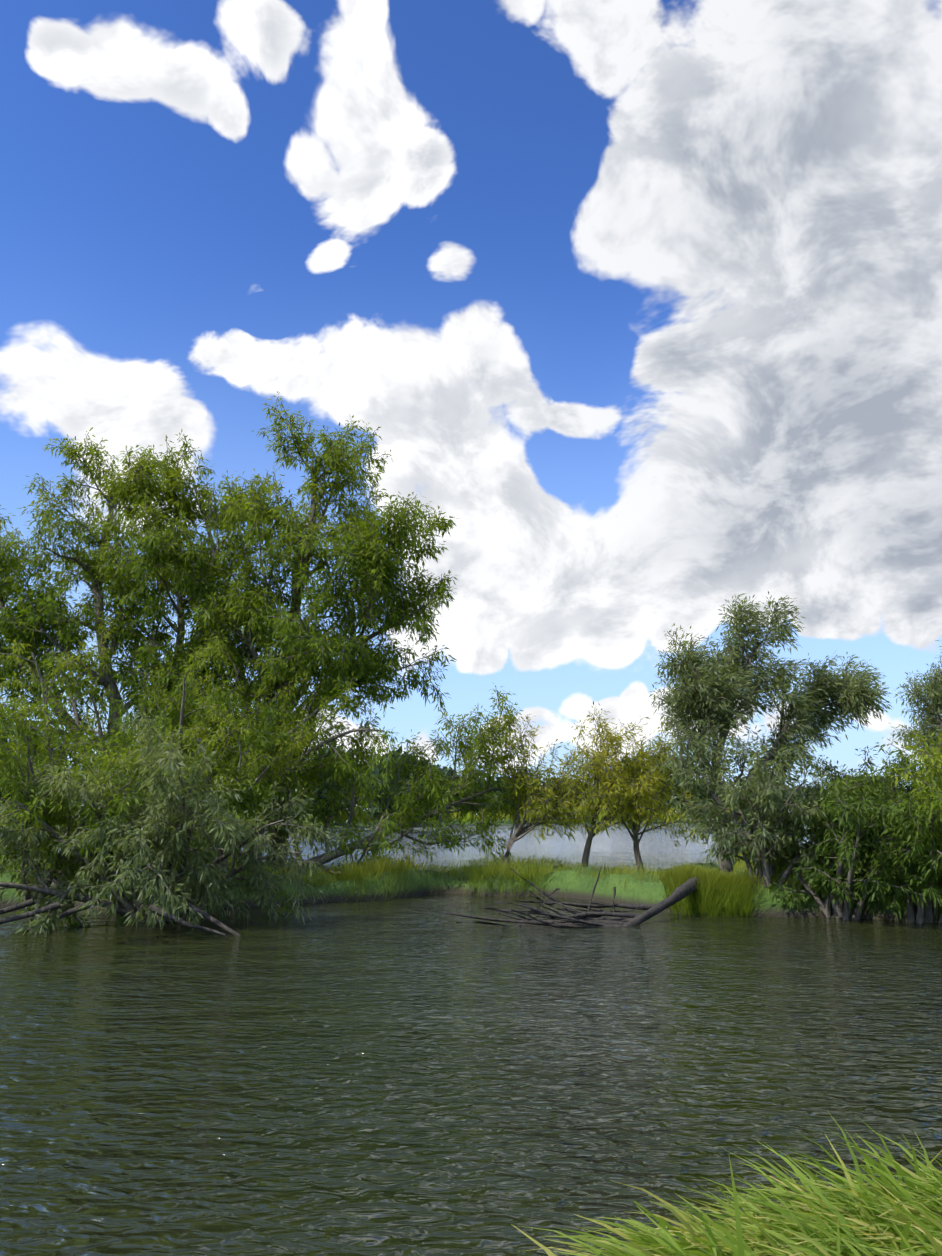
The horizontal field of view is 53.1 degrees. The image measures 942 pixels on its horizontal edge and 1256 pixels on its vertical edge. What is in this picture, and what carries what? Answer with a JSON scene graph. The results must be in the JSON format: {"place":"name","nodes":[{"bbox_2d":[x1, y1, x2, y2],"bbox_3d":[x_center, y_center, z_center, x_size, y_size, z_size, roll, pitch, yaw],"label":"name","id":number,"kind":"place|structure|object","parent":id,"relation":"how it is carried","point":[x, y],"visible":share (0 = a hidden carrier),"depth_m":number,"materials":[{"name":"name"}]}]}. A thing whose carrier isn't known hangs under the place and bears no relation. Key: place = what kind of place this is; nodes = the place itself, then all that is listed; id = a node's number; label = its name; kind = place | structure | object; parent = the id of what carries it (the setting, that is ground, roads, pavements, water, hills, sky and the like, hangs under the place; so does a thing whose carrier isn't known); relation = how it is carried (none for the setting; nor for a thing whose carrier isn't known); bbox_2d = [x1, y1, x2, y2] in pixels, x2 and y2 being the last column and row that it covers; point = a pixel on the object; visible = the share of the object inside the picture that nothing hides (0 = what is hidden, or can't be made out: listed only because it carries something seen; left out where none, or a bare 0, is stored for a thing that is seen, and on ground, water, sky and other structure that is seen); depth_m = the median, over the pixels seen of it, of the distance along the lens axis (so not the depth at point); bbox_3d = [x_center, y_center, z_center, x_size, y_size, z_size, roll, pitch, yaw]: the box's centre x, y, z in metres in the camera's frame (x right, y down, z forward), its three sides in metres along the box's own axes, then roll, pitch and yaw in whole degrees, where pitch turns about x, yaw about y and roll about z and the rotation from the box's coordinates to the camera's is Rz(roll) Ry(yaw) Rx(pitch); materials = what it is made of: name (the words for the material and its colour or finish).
{"place":"outdoors","nodes":[
{"label":"outdoors","id":0,"kind":"place"},
{"bbox_2d":[0,427,272,784],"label":"willow tree","id":1,"kind":"object","parent":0,"point":[113,488],"depth_m":28.60,"materials":[{"name":"green plant"}]},
{"bbox_2d":[0,804,795,826],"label":"far shore grass","id":2,"kind":"structure","parent":0,"point":[355,819],"depth_m":172.82,"materials":[{"name":"green plant"}]},
{"bbox_2d":[0,823,941,1255],"bbox_3d":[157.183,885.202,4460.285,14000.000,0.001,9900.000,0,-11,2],"label":"water","id":3,"kind":"structure","parent":0,"point":[424,1075],"depth_m":7.62,"materials":[{"name":"liquid"}]},
{"bbox_2d":[0,898,239,936],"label":"dead branches","id":4,"kind":"object","parent":3,"relation":"in","point":[57,905],"visible":0.67,"depth_m":16.33,"materials":[{"name":"brown wood"}]},
{"bbox_2d":[0,695,295,926],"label":"bush","id":5,"kind":"object","parent":3,"relation":"on","point":[58,818],"depth_m":17.99,"materials":[{"name":"green plant"}]},
{"bbox_2d":[0,616,334,871],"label":"bush","id":6,"kind":"object","parent":3,"relation":"on","point":[62,682],"depth_m":23.91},
{"bbox_2d":[0,704,350,935],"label":"pale bush","id":7,"kind":"object","parent":3,"relation":"on","point":[194,889],"depth_m":17.07,"materials":[{"name":"green plant"}]},
{"bbox_2d":[245,683,545,886],"bbox_3d":[-2.105,4.549,25.779,8.397,6.005,6.705,0,-11,2],"label":"tree","id":8,"kind":"object","parent":3,"relation":"on","point":[390,825],"depth_m":25.36,"materials":[{"name":"green plant"}]},
{"bbox_2d":[441,865,720,928],"bbox_3d":[2.556,5.206,18.156,6.648,1.262,1.941,6,-13,-28],"label":"fallen log","id":9,"kind":"object","parent":3,"relation":"in","point":[588,918],"visible":0.85,"depth_m":17.53,"materials":[{"name":"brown wood"}]},
{"bbox_2d":[0,816,941,922],"bbox_3d":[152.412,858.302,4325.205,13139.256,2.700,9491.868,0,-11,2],"label":"ground","id":10,"kind":"structure","parent":0,"point":[573,883],"depth_m":22.27,"materials":[{"name":"green plant"}]},
{"bbox_2d":[82,702,314,878],"bbox_3d":[-5.979,3.694,21.124,2.915,4.247,5.883,-6,-13,28],"label":"bush","id":11,"kind":"object","parent":10,"relation":"on","point":[234,785],"depth_m":21.45,"materials":[{"name":"green plant"}]},
{"bbox_2d":[93,600,419,862],"bbox_3d":[-5.810,2.823,25.584,9.231,7.450,9.197,0,-11,2],"label":"bush","id":12,"kind":"object","parent":10,"relation":"on","point":[268,746],"depth_m":24.34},
{"bbox_2d":[154,639,386,865],"bbox_3d":[-5.684,3.747,27.823,6.346,6.564,5.486,0,-11,2],"label":"bush","id":13,"kind":"object","parent":10,"relation":"on","point":[318,760],"depth_m":26.85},
{"bbox_2d":[91,391,458,869],"bbox_3d":[-5.661,0.098,27.860,10.500,13.882,8.227,0,-11,2],"label":"tree","id":14,"kind":"object","parent":10,"relation":"on","point":[372,557],"depth_m":27.02,"materials":[{"name":"green plant"}]},
{"bbox_2d":[0,741,916,827],"bbox_3d":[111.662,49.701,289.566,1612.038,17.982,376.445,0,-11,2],"label":"treeline","id":15,"kind":"object","parent":10,"relation":"on","point":[449,772],"depth_m":142.04,"materials":[{"name":"green plant"}]},
{"bbox_2d":[0,851,938,918],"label":"spit grass","id":16,"kind":"structure","parent":10,"relation":"on","point":[461,869],"depth_m":23.80,"materials":[{"name":"green plant"}]},
{"bbox_2d":[485,714,614,870],"bbox_3d":[2.137,4.531,25.944,3.468,4.410,4.285,0,-11,2],"label":"tree","id":17,"kind":"object","parent":10,"relation":"on","point":[575,820],"depth_m":25.34,"materials":[{"name":"green plant"}]},
{"bbox_2d":[554,701,684,866],"bbox_3d":[4.081,4.524,26.483,3.777,4.619,4.957,0,-11,2],"label":"tree","id":18,"kind":"object","parent":10,"relation":"on","point":[619,773],"depth_m":25.53,"materials":[{"name":"green plant"}]},
{"bbox_2d":[339,849,941,922],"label":"reeds","id":19,"kind":"object","parent":10,"relation":"on","point":[506,870],"depth_m":23.25,"materials":[{"name":"green plant"}]},
{"bbox_2d":[575,715,728,871],"bbox_3d":[4.922,4.565,25.347,4.645,4.444,4.709,0,-11,2],"label":"tree","id":20,"kind":"object","parent":10,"relation":"on","point":[613,792],"depth_m":25.01,"materials":[{"name":"green plant"}]},
{"bbox_2d":[659,863,760,916],"bbox_3d":[4.831,5.402,19.361,2.327,1.146,1.313,-6,-13,28],"label":"grass clump","id":21,"kind":"object","parent":10,"relation":"on","point":[700,891],"visible":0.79,"depth_m":19.12,"materials":[{"name":"green plant"}]},
{"bbox_2d":[511,1112,941,1255],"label":"grass","id":22,"kind":"structure","parent":10,"relation":"on","point":[859,1217],"depth_m":2.74,"materials":[{"name":"green plant"}]},
{"bbox_2d":[667,726,860,886],"bbox_3d":[5.968,3.709,19.841,2.794,3.370,4.401,7,-13,-31],"label":"pale bush","id":23,"kind":"object","parent":10,"relation":"on","point":[770,807],"depth_m":19.27,"materials":[{"name":"green plant"}]},
{"bbox_2d":[648,591,891,874],"bbox_3d":[7.257,2.559,22.528,6.135,7.041,4.191,0,-11,2],"label":"willow tree","id":24,"kind":"object","parent":10,"relation":"on","point":[788,698],"depth_m":22.55,"materials":[{"name":"green plant"}]},
{"bbox_2d":[732,758,941,919],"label":"bush","id":25,"kind":"object","parent":10,"relation":"on","point":[850,815],"depth_m":18.27,"materials":[{"name":"green plant"}]},
{"bbox_2d":[797,732,940,866],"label":"bush","id":26,"kind":"object","parent":10,"relation":"on","point":[828,768],"depth_m":22.29,"materials":[{"name":"green plant"}]},
{"bbox_2d":[852,755,941,923],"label":"bush","id":27,"kind":"object","parent":10,"relation":"on","point":[907,833],"depth_m":17.32,"materials":[{"name":"green plant"}]},
{"bbox_2d":[872,718,941,883],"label":"bush","id":28,"kind":"object","parent":10,"relation":"on","point":[926,778],"depth_m":17.44,"materials":[{"name":"green plant"}]},
{"bbox_2d":[0,0,941,814],"label":"sky","id":29,"kind":"structure","parent":0,"point":[644,297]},
{"bbox_2d":[891,640,941,767],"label":"tree","id":30,"kind":"object","parent":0,"point":[931,702],"depth_m":28.74,"materials":[{"name":"green plant"}]}
]}

